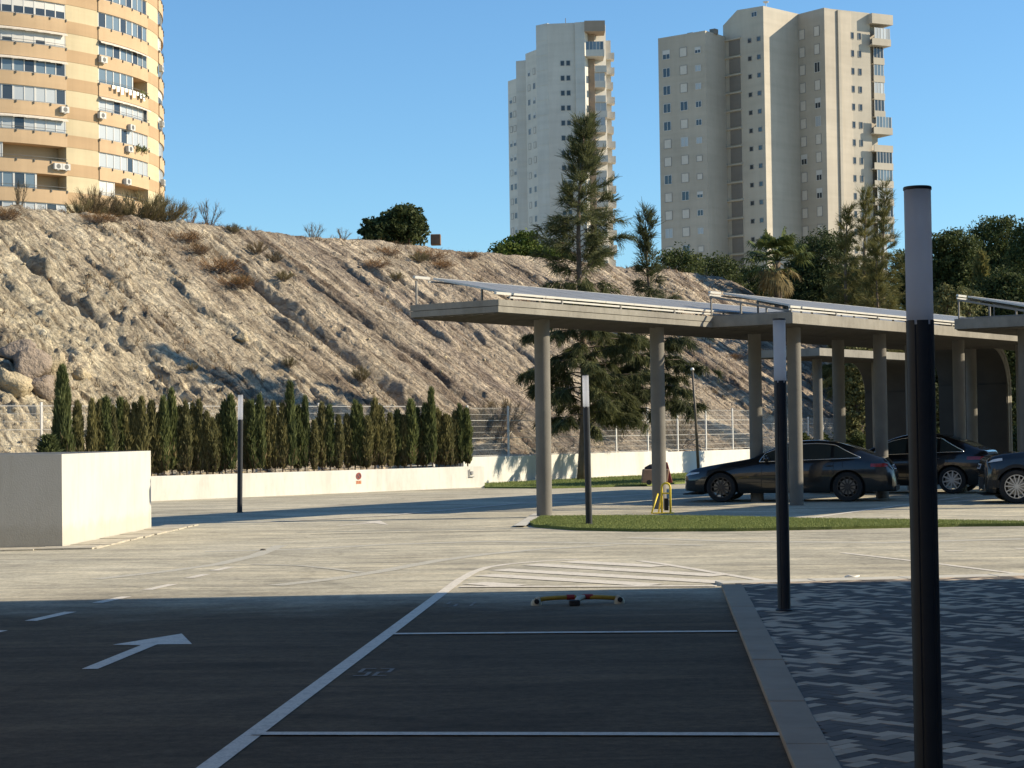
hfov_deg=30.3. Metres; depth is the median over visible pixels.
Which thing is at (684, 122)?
window
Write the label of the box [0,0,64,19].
window
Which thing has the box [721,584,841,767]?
kerb
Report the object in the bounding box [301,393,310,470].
cypress
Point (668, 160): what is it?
window
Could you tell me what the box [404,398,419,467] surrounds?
cypress
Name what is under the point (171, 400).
cypress
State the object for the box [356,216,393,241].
bush
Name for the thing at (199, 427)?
cypress
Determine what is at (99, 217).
rust grass tuft
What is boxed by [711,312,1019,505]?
carport
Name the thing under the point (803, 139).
window
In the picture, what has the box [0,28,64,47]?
window
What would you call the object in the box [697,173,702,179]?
window
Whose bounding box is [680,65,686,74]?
window
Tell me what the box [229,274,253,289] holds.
wiry shrub
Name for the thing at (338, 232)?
bare twig shrub
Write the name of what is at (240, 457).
lamp post
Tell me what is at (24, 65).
window
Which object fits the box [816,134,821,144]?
window
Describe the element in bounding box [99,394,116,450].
cypress
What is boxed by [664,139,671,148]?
window
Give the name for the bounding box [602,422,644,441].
dry shrub
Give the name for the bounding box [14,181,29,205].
bare twig shrub
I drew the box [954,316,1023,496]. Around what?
carport
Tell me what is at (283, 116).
sky
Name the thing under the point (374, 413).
cypress
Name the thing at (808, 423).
fence
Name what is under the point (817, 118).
window
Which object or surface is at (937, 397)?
olive tree
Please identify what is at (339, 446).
cypress
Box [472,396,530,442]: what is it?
dry shrub
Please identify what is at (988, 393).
carport
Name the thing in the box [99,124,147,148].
window
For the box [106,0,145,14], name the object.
window
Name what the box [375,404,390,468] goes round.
cypress
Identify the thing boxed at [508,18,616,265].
apartment tower
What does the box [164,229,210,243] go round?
rust grass tuft
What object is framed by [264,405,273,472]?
cypress
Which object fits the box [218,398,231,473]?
cypress
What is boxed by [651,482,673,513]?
parking barrier
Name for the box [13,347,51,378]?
boulder
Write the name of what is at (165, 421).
cypress
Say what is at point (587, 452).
lamp post
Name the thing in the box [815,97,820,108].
window
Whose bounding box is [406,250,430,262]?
wiry shrub
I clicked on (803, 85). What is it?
window
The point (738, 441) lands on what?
fence
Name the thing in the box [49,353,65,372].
boulder
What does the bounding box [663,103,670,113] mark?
window
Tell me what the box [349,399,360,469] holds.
cypress
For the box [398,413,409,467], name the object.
cypress
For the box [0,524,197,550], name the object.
stone apron
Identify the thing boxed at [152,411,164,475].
cypress
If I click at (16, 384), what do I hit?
boulder
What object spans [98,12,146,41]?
window
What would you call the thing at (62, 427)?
cypress
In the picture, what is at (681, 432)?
dry shrub
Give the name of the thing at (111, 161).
window
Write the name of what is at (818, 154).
window
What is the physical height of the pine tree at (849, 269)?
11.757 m
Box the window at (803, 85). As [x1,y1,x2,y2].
[800,83,805,93]
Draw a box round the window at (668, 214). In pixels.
[665,211,672,220]
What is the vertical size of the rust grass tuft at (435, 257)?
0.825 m
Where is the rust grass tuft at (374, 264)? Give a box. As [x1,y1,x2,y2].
[357,257,392,269]
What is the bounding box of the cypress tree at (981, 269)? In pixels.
[969,248,991,316]
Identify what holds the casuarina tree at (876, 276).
on the asphalt ground at (410, 628)
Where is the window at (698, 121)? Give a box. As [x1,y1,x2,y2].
[696,119,701,125]
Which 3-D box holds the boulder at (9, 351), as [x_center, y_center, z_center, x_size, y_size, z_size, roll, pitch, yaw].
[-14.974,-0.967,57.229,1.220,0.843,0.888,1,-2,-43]
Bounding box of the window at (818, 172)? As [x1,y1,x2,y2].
[816,170,821,180]
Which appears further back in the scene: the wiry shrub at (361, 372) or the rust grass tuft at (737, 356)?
the rust grass tuft at (737, 356)
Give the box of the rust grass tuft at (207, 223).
[188,218,221,225]
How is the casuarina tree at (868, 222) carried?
on the asphalt ground at (410, 628)
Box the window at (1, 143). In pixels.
[0,142,2,156]
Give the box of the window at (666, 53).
[662,50,669,59]
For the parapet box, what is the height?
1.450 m
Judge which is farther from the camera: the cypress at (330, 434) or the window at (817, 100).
the window at (817, 100)
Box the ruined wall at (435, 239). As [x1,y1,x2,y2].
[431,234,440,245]
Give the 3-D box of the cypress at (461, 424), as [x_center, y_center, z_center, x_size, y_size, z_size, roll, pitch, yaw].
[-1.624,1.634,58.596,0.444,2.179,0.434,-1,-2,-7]
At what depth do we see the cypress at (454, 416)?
58.47 m
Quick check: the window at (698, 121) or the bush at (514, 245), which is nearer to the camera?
the bush at (514, 245)
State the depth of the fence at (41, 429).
49.53 m
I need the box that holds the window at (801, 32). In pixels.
[799,29,804,40]
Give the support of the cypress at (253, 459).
on the soil bed
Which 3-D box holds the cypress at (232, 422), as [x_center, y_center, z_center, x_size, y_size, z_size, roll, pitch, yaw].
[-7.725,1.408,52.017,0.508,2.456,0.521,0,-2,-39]
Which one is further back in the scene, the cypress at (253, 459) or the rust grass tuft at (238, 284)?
the rust grass tuft at (238, 284)
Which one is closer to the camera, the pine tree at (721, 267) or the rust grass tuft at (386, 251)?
the rust grass tuft at (386, 251)
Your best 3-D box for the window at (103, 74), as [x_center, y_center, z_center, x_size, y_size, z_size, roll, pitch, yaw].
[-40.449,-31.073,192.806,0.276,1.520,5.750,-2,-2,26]
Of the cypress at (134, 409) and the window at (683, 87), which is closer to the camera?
the cypress at (134, 409)
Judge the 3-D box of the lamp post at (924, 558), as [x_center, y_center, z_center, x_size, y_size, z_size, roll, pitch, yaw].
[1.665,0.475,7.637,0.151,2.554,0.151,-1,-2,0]
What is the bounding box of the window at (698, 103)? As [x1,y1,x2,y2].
[696,101,701,107]
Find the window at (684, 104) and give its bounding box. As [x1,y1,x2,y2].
[680,101,687,110]
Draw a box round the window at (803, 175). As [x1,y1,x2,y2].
[801,172,807,182]
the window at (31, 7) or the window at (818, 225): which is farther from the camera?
the window at (818, 225)
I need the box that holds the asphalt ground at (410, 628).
[0,484,1023,767]
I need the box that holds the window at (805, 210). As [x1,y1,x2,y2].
[802,208,807,218]
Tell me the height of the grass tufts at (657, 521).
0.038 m
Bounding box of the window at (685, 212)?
[682,209,689,218]
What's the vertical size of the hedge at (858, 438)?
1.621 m
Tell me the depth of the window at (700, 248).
297.02 m
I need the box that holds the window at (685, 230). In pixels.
[682,227,689,236]
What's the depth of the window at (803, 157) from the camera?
300.82 m
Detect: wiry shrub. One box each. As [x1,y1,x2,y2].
[60,195,108,213]
[102,196,152,218]
[109,189,195,221]
[135,193,198,221]
[183,362,198,371]
[224,222,243,233]
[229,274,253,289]
[274,270,294,281]
[282,355,298,367]
[351,364,370,382]
[389,271,405,280]
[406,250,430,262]
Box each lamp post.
[236,394,242,512]
[582,375,591,523]
[772,318,792,610]
[903,185,942,767]
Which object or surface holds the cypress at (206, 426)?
on the soil bed
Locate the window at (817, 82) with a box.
[815,80,820,90]
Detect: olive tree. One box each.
[831,346,871,438]
[933,282,971,326]
[935,325,942,427]
[950,286,988,317]
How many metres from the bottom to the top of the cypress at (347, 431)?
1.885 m
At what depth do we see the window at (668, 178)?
300.96 m
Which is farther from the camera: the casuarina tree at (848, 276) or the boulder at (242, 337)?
the casuarina tree at (848, 276)
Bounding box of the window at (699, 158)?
[696,155,702,161]
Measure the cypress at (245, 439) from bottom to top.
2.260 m
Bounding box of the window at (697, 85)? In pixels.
[695,83,700,89]
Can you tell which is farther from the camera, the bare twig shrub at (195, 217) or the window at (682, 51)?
the window at (682, 51)
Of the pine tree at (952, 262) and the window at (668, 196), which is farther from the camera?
the window at (668, 196)
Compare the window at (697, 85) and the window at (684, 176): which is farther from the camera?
the window at (684, 176)
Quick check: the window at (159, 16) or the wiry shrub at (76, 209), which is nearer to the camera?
the wiry shrub at (76, 209)
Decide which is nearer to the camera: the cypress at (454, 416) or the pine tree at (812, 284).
the cypress at (454, 416)
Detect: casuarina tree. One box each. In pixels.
[512,106,665,479]
[589,196,725,428]
[821,201,871,396]
[822,239,904,400]
[837,182,898,346]
[847,176,905,352]
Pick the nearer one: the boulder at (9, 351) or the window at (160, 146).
the boulder at (9, 351)
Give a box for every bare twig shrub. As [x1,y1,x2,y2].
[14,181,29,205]
[184,210,197,222]
[196,201,223,224]
[304,223,326,236]
[336,227,351,238]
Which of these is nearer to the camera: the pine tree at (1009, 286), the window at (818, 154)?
the pine tree at (1009, 286)
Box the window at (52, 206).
[0,200,66,211]
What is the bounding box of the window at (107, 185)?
[99,180,114,195]
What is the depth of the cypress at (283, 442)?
53.32 m
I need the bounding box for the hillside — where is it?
[0,204,846,475]
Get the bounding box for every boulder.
[0,338,36,363]
[0,367,33,398]
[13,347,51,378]
[31,375,53,400]
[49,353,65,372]
[71,366,91,379]
[235,332,248,341]
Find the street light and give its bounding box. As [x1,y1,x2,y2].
[690,368,699,467]
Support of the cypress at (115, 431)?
on the soil bed
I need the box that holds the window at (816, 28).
[814,26,819,36]
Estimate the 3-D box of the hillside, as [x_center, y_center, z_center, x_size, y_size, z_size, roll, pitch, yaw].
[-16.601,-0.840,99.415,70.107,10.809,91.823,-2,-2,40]
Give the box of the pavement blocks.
[735,575,1023,767]
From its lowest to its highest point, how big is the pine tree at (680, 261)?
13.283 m
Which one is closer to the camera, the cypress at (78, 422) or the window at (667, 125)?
the cypress at (78, 422)
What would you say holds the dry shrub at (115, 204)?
on the hillside
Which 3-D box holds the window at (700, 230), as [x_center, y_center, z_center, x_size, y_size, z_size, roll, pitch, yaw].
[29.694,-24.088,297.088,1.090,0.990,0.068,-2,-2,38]
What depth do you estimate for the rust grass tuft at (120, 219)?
72.61 m
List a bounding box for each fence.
[2,402,434,473]
[466,405,749,456]
[763,417,832,451]
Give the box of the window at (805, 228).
[802,226,808,236]
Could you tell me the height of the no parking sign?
0.325 m
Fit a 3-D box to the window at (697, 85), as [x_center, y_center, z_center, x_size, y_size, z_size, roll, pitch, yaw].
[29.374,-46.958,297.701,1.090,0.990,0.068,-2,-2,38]
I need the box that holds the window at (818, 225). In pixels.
[817,224,822,234]
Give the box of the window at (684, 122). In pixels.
[680,119,687,128]
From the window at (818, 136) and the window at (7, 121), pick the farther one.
the window at (818, 136)
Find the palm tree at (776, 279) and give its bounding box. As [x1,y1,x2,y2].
[738,226,816,307]
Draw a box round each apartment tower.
[0,0,165,213]
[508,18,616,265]
[658,1,894,308]
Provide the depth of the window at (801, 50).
301.26 m
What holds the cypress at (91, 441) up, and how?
on the soil bed
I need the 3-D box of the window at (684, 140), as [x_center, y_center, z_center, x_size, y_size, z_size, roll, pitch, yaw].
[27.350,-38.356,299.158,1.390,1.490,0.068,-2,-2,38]
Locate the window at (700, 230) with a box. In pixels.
[698,227,703,233]
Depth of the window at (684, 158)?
299.10 m
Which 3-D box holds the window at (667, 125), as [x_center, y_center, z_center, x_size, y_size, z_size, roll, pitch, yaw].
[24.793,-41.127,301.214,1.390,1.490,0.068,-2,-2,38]
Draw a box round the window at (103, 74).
[98,68,132,89]
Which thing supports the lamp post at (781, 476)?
on the pavement blocks
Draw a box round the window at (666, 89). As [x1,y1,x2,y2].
[663,85,670,95]
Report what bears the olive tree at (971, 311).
on the asphalt ground at (410, 628)
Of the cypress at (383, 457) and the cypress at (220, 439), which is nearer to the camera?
the cypress at (220, 439)
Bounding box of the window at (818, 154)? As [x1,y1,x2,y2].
[816,152,821,162]
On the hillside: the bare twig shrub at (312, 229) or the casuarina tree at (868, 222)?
the bare twig shrub at (312, 229)
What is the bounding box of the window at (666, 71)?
[663,68,669,77]
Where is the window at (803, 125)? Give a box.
[800,118,806,129]
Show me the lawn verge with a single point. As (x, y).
(578, 486)
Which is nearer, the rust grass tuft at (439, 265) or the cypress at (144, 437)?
the cypress at (144, 437)
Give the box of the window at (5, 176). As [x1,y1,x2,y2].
[0,171,36,188]
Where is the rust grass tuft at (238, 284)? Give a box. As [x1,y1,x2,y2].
[210,273,259,288]
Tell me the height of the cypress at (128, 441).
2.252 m
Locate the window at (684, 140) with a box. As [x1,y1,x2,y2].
[681,137,687,146]
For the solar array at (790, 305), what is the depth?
41.84 m
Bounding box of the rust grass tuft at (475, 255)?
[459,250,483,258]
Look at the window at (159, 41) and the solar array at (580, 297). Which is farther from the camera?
the window at (159, 41)
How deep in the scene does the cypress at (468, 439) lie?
58.59 m
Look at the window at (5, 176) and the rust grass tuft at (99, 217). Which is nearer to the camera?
the rust grass tuft at (99, 217)
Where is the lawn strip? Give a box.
[530,517,1023,531]
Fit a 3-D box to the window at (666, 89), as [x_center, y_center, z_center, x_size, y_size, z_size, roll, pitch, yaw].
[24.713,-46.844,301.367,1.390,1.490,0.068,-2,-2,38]
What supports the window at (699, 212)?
in the apartment tower at (773, 122)
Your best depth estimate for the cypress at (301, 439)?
53.87 m
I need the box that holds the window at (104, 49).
[98,40,146,68]
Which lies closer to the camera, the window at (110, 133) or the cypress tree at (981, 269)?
the cypress tree at (981, 269)
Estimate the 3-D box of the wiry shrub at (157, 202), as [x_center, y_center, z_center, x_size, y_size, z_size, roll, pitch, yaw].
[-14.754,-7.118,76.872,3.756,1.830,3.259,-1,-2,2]
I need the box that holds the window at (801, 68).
[799,65,805,75]
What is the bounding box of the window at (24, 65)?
[0,57,65,76]
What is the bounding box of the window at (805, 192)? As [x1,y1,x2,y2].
[802,190,807,200]
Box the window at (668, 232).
[665,228,672,237]
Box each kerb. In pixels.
[715,573,1023,584]
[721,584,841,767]
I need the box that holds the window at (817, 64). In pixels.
[814,61,819,72]
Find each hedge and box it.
[802,431,865,448]
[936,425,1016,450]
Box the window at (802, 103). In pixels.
[800,100,805,111]
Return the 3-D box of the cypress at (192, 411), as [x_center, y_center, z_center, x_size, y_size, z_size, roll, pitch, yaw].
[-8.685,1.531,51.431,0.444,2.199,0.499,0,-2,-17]
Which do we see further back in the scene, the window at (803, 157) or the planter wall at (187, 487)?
the window at (803, 157)
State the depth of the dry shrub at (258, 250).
75.73 m
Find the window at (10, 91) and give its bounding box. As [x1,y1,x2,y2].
[0,83,65,104]
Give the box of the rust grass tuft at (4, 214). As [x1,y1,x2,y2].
[0,203,28,220]
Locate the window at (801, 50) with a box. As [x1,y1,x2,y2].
[799,47,804,57]
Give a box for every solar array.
[413,276,941,325]
[708,291,964,326]
[956,294,1023,318]
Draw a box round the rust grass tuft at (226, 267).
[194,254,245,274]
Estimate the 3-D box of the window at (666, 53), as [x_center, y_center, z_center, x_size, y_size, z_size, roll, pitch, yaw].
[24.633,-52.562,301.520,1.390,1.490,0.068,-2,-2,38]
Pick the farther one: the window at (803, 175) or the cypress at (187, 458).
the window at (803, 175)
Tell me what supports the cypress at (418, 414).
on the soil bed
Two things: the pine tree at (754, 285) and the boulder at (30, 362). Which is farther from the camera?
the pine tree at (754, 285)
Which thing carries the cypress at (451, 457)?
on the soil bed
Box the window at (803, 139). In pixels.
[801,136,806,146]
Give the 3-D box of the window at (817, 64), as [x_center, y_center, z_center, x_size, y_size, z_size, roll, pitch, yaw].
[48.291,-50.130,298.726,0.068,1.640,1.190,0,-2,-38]
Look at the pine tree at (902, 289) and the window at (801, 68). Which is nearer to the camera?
the pine tree at (902, 289)
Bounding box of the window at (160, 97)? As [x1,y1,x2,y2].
[158,90,162,105]
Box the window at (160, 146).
[159,143,162,156]
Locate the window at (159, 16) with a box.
[158,12,161,27]
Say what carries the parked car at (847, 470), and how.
on the asphalt ground at (410, 628)
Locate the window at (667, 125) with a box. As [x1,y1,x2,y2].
[664,121,670,130]
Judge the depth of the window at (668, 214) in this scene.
300.89 m
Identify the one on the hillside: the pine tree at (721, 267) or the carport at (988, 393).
the pine tree at (721, 267)
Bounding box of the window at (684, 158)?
[681,155,688,164]
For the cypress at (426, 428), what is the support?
on the soil bed
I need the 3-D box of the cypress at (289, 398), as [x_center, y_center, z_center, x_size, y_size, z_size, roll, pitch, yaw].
[-6.279,1.230,53.527,0.425,2.863,0.441,-2,-2,38]
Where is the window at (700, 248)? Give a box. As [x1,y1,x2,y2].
[698,246,703,251]
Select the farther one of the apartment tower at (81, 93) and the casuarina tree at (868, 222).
the apartment tower at (81, 93)
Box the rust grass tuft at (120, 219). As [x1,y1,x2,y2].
[101,213,130,222]
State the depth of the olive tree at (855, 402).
73.69 m
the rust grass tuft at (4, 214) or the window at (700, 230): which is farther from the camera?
the window at (700, 230)
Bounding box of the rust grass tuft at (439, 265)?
[427,257,458,268]
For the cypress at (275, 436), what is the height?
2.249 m
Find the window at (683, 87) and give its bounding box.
[680,83,687,92]
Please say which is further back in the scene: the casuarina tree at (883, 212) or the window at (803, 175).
the window at (803, 175)
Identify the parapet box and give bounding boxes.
[0,451,150,547]
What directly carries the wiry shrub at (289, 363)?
on the hillside
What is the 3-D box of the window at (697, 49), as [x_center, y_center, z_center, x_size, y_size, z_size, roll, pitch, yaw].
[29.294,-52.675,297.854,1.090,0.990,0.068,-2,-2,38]
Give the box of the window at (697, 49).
[695,46,700,53]
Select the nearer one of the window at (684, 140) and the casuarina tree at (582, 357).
the casuarina tree at (582, 357)
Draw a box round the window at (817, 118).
[815,116,820,126]
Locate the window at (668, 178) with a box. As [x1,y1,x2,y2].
[664,175,671,184]
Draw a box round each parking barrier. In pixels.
[531,594,624,605]
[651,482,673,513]
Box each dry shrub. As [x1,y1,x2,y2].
[71,184,130,215]
[97,193,130,216]
[243,241,268,254]
[266,250,285,262]
[469,409,500,440]
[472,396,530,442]
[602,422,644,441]
[665,417,708,448]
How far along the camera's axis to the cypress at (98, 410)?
49.09 m
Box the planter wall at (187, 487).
[151,466,484,500]
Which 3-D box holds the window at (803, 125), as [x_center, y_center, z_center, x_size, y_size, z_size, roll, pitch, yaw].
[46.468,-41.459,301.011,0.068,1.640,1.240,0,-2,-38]
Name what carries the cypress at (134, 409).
on the soil bed
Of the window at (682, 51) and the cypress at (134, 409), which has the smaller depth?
the cypress at (134, 409)
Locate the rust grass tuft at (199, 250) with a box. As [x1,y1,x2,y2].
[179,240,216,254]
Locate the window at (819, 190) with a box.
[817,188,822,198]
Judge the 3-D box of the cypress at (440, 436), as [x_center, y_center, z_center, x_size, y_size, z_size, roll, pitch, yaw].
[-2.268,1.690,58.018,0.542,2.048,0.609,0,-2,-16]
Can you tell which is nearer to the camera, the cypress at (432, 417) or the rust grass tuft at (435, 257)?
the cypress at (432, 417)
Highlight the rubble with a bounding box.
[0,239,768,475]
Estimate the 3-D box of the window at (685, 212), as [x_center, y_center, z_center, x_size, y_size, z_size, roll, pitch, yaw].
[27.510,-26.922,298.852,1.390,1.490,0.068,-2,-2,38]
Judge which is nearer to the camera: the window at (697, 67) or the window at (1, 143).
the window at (1, 143)
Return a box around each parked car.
[641,462,672,484]
[683,439,899,501]
[833,433,997,493]
[977,450,1023,503]
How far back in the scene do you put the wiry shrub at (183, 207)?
77.31 m
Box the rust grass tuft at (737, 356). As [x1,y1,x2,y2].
[728,353,745,358]
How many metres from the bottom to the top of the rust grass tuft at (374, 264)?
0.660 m
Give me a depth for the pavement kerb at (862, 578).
19.92 m
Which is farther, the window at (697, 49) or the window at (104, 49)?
the window at (697, 49)
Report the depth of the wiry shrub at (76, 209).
74.28 m
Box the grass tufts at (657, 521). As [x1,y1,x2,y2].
[530,514,1023,528]
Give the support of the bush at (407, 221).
on the hillside
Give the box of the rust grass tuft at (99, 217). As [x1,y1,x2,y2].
[75,208,119,222]
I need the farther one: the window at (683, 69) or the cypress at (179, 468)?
the window at (683, 69)
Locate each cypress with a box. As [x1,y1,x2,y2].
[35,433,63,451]
[50,362,76,451]
[71,399,85,451]
[84,397,100,451]
[95,399,107,450]
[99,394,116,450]
[110,404,120,450]
[114,396,127,450]
[121,399,134,450]
[130,401,139,450]
[135,395,151,450]
[146,398,159,475]
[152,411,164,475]
[158,393,171,475]
[166,386,179,475]
[176,403,184,474]
[181,400,193,474]
[189,401,199,474]
[193,398,205,474]
[202,409,212,473]
[206,416,220,473]
[213,413,224,473]
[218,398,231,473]
[226,391,237,473]
[243,398,260,472]
[243,400,251,472]
[255,392,266,472]
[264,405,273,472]
[270,399,278,471]
[277,401,289,471]
[283,378,298,471]
[293,404,306,471]
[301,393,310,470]
[309,419,319,470]
[315,401,327,470]
[324,403,335,470]
[334,414,345,469]
[342,413,354,469]
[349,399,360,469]
[355,403,365,469]
[362,415,376,469]
[368,396,383,468]
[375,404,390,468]
[386,411,396,468]
[392,407,402,468]
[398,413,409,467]
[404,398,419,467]
[415,406,423,467]
[418,416,425,467]
[420,401,431,467]
[426,386,438,466]
[434,407,445,466]
[440,412,454,466]
[447,414,455,466]
[451,409,461,466]
[455,402,465,466]
[463,405,474,465]
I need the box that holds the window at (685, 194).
[682,191,688,200]
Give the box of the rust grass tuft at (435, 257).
[410,246,453,260]
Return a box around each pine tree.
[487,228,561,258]
[650,241,710,274]
[692,250,752,290]
[731,261,773,296]
[769,225,854,311]
[826,265,880,316]
[884,249,905,351]
[932,227,989,324]
[965,214,1023,275]
[970,264,1023,428]
[988,217,1023,290]
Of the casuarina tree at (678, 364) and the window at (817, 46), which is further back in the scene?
the window at (817, 46)
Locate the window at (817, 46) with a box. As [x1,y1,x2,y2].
[814,43,819,54]
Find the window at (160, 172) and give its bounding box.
[159,169,162,182]
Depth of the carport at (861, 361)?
61.93 m
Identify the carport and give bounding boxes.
[410,299,1012,515]
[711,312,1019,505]
[761,348,905,449]
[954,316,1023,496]
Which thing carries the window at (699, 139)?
in the apartment tower at (773, 122)
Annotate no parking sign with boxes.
[356,473,360,483]
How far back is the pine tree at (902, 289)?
103.56 m
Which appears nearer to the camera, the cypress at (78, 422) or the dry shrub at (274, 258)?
the cypress at (78, 422)
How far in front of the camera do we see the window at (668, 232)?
300.74 m
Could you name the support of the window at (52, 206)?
in the apartment tower at (81, 93)
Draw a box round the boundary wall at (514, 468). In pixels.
[458,449,749,482]
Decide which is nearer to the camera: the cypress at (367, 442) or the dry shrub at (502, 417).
the cypress at (367, 442)
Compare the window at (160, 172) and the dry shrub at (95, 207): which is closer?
the dry shrub at (95, 207)
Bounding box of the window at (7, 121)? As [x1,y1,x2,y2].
[0,116,65,133]
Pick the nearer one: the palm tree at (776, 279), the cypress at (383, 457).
the cypress at (383, 457)
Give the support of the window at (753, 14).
in the apartment tower at (773, 122)
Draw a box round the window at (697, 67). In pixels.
[695,65,700,71]
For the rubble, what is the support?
on the hillside
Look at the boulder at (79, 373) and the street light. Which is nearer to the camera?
the boulder at (79, 373)
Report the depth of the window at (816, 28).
298.91 m
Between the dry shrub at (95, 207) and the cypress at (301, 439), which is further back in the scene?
the dry shrub at (95, 207)
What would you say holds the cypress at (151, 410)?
on the soil bed
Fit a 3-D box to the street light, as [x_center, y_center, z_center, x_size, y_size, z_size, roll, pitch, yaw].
[5.973,1.314,61.485,0.275,3.702,0.128,-1,-2,0]
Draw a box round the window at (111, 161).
[99,152,147,176]
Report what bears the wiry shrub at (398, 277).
on the hillside
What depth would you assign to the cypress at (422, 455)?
57.38 m
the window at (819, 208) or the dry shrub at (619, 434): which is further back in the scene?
the window at (819, 208)
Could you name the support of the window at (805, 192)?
in the apartment tower at (773, 122)
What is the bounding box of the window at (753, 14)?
[751,11,756,17]
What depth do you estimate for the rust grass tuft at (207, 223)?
78.66 m
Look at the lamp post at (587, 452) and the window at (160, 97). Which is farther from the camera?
the window at (160, 97)
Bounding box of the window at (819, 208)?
[817,206,822,216]
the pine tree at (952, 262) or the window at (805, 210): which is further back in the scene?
the window at (805, 210)
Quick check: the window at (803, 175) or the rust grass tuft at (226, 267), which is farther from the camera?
the window at (803, 175)
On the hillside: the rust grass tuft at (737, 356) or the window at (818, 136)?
the rust grass tuft at (737, 356)
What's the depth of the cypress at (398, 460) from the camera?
56.75 m
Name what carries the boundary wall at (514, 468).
on the asphalt ground at (410, 628)
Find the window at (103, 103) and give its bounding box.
[99,96,146,121]
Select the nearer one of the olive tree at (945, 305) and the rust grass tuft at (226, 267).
the rust grass tuft at (226, 267)
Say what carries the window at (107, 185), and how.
in the apartment tower at (81, 93)
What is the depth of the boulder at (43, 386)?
55.65 m
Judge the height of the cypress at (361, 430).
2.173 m
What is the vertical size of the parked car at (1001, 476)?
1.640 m
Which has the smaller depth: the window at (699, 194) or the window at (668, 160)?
the window at (699, 194)
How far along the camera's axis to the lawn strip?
30.52 m
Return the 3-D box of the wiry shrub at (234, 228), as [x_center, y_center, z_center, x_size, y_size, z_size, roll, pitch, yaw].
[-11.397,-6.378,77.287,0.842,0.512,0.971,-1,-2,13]
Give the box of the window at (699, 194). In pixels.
[697,191,702,197]
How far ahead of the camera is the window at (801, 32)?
301.26 m
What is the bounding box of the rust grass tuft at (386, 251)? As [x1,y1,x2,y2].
[374,242,404,255]
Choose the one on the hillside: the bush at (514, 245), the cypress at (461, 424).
the bush at (514, 245)
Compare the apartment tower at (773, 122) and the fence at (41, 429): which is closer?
the fence at (41, 429)
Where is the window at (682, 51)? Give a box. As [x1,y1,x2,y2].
[679,47,686,56]
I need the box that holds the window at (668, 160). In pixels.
[664,157,671,166]
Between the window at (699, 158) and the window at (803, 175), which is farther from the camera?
the window at (803, 175)
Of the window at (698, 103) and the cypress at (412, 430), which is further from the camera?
the window at (698, 103)
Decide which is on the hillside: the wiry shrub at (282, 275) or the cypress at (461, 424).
the wiry shrub at (282, 275)
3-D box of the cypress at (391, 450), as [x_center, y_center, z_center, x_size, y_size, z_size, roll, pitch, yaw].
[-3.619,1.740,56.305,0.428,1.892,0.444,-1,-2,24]
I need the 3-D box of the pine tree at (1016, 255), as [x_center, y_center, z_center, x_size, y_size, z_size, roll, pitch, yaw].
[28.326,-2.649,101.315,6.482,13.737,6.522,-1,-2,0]
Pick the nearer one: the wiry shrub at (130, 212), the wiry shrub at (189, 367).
the wiry shrub at (189, 367)
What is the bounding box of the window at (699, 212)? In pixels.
[697,209,703,215]
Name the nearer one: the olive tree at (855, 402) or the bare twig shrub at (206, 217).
the olive tree at (855, 402)
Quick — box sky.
[161,0,1023,283]
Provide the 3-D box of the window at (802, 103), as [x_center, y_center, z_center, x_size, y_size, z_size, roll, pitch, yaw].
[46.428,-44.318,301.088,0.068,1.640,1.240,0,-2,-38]
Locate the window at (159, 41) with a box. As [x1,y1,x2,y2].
[158,38,160,50]
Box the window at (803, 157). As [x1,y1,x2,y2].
[801,154,806,164]
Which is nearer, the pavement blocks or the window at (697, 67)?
the pavement blocks
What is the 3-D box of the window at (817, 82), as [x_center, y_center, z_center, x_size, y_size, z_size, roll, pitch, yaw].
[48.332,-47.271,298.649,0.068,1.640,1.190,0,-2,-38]
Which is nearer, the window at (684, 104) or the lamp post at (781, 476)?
the lamp post at (781, 476)
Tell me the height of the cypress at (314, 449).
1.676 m
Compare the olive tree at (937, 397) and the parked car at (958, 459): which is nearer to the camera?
the parked car at (958, 459)
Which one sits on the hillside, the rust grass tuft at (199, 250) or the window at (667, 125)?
the rust grass tuft at (199, 250)
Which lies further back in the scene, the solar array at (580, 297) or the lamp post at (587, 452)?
the solar array at (580, 297)
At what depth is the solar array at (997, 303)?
42.55 m
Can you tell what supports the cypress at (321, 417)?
on the soil bed
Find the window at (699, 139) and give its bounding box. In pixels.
[696,137,701,143]
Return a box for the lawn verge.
[484,473,685,488]
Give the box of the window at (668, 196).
[665,193,671,202]
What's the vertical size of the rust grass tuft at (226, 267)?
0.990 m
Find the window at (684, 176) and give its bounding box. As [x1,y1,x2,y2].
[681,173,688,182]
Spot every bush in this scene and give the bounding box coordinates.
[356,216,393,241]
[371,202,430,245]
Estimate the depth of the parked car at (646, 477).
56.13 m
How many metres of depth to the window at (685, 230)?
298.77 m

